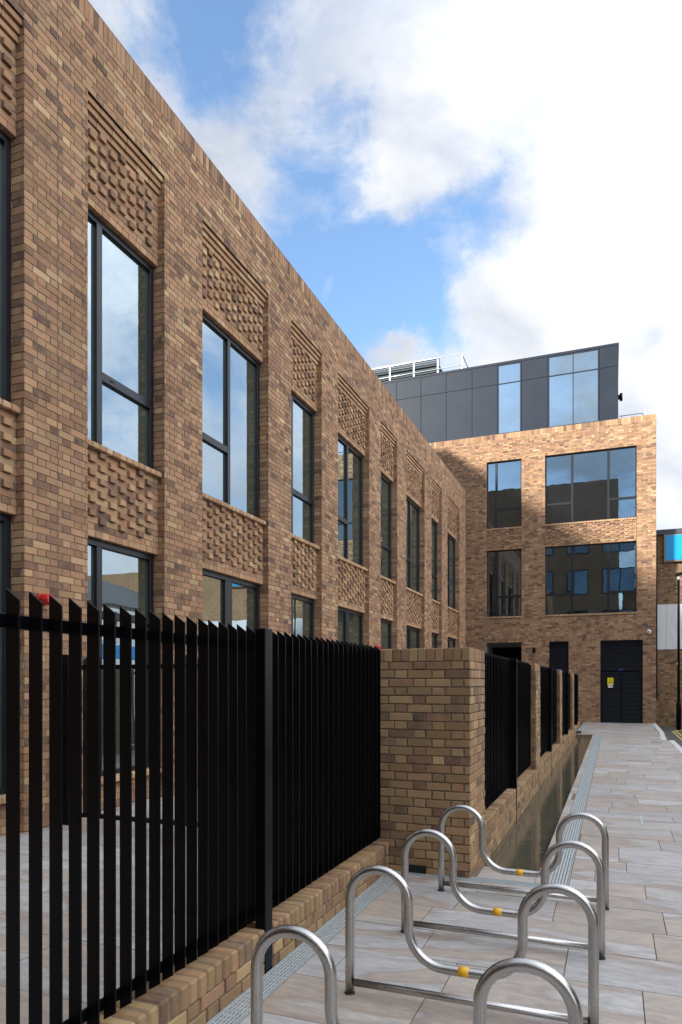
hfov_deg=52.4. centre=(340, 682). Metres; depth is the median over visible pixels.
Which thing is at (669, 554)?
old brick building
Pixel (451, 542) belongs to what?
window
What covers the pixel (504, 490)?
window
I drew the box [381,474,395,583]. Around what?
window
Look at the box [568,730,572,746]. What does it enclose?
brick wall
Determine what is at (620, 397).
wall light
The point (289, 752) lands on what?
metal fence
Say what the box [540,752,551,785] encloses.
brick wall
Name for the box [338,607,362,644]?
window
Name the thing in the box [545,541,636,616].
window
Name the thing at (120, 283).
window
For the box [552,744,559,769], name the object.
brick wall
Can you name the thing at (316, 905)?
brick wall
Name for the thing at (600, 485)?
window
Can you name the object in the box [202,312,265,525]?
window
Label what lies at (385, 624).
window
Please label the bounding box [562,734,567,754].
brick wall
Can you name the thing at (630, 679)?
door
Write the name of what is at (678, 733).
road marking
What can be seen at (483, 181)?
sky
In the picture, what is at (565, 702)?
metal fence
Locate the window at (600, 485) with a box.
[545,446,636,525]
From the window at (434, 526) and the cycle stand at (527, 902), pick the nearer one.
the cycle stand at (527, 902)
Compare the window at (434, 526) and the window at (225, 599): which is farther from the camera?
the window at (434, 526)
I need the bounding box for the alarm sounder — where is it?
[37,593,54,605]
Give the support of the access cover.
on the path
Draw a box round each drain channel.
[206,874,400,1023]
[394,870,540,887]
[549,735,600,884]
[577,725,584,731]
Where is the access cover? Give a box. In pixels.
[583,810,642,824]
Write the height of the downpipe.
6.500 m
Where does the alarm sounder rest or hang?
attached to the brick building at (204, 418)
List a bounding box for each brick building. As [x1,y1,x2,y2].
[0,0,465,835]
[656,528,681,726]
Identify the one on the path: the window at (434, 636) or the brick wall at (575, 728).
the brick wall at (575, 728)
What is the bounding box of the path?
[213,722,681,1023]
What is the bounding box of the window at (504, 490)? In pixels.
[486,459,521,530]
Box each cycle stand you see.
[251,924,582,1023]
[344,865,598,1023]
[400,829,605,959]
[438,804,609,909]
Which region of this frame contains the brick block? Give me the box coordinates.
[382,342,655,724]
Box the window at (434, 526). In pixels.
[432,520,440,604]
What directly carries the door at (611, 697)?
in the brick block
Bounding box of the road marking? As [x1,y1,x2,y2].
[673,730,681,739]
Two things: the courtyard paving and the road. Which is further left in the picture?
the courtyard paving
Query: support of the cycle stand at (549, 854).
on the path
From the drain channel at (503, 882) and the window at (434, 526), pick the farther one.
the window at (434, 526)
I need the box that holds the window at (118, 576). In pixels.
[87,537,161,784]
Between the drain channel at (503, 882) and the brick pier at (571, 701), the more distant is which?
the brick pier at (571, 701)
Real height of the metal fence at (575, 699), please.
2.184 m
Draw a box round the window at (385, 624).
[381,619,390,648]
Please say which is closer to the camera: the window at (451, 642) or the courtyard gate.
the courtyard gate
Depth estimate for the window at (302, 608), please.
13.19 m
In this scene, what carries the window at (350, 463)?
in the brick building at (204, 418)
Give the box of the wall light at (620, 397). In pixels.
[618,393,622,400]
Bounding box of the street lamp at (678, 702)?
[675,572,681,729]
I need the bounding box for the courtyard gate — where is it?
[62,655,197,827]
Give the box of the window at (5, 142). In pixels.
[0,130,20,413]
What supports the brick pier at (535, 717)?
on the courtyard paving
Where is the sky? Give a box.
[88,0,681,529]
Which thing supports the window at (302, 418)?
in the brick building at (204, 418)
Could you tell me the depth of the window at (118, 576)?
8.31 m
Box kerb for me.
[652,723,681,753]
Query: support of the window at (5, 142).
in the brick building at (204, 418)
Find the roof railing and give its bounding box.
[372,354,467,380]
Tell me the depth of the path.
4.59 m
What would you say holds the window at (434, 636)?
in the brick building at (204, 418)
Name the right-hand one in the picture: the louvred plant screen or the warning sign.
the warning sign
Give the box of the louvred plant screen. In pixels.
[373,358,442,381]
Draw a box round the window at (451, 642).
[448,637,454,647]
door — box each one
[602,670,620,721]
[621,670,640,721]
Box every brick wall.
[83,927,264,1023]
[247,841,388,967]
[485,788,515,863]
[517,769,535,818]
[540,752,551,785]
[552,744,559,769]
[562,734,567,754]
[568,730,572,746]
[574,725,577,737]
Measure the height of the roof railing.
1.100 m
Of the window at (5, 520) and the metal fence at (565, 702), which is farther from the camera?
the metal fence at (565, 702)
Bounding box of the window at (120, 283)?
[87,210,161,477]
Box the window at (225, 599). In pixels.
[202,569,258,630]
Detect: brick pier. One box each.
[376,648,484,877]
[527,664,539,791]
[554,670,561,757]
[569,673,573,739]
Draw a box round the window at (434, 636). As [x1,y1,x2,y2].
[432,633,436,647]
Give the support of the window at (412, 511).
in the brick building at (204, 418)
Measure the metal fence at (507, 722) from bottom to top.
2.184 m
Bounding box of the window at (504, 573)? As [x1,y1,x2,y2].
[486,549,521,618]
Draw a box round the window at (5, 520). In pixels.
[0,513,20,804]
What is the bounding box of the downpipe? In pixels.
[656,536,656,699]
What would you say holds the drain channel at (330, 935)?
on the path
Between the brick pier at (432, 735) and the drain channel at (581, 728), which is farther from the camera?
the drain channel at (581, 728)
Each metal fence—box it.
[0,588,380,1023]
[484,653,530,820]
[540,666,556,768]
[562,671,569,735]
[574,674,577,729]
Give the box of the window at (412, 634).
[406,626,418,648]
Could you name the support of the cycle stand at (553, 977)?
on the path
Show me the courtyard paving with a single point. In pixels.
(24, 928)
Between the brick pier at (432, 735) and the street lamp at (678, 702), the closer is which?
the brick pier at (432, 735)
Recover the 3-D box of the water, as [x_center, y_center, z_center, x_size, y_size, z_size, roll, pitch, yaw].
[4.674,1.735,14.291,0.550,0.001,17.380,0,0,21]
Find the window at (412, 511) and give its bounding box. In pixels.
[406,497,422,596]
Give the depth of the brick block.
27.86 m
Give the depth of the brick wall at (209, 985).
3.37 m
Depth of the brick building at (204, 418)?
8.85 m
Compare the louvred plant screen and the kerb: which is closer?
the kerb
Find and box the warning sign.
[607,678,612,684]
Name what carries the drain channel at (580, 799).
on the path
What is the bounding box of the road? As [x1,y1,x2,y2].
[659,726,681,746]
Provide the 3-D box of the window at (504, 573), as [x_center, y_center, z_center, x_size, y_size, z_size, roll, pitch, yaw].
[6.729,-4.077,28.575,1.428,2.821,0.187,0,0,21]
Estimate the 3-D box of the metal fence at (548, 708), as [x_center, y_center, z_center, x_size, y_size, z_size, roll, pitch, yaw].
[4.110,0.768,13.749,0.147,2.184,4.590,0,0,21]
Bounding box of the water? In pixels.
[485,737,591,870]
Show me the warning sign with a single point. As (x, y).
(609, 681)
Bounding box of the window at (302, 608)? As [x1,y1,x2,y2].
[291,594,313,637]
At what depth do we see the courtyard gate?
7.06 m
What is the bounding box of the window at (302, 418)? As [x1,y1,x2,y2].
[291,393,319,549]
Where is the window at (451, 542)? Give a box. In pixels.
[448,534,457,612]
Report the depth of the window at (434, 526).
22.96 m
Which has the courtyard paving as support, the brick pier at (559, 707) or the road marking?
the brick pier at (559, 707)
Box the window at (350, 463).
[338,435,367,571]
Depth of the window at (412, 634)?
20.40 m
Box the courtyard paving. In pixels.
[0,789,197,1023]
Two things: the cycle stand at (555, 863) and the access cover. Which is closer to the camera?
the cycle stand at (555, 863)
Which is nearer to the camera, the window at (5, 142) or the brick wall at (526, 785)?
the window at (5, 142)
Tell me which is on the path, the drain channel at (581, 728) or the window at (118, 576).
the drain channel at (581, 728)

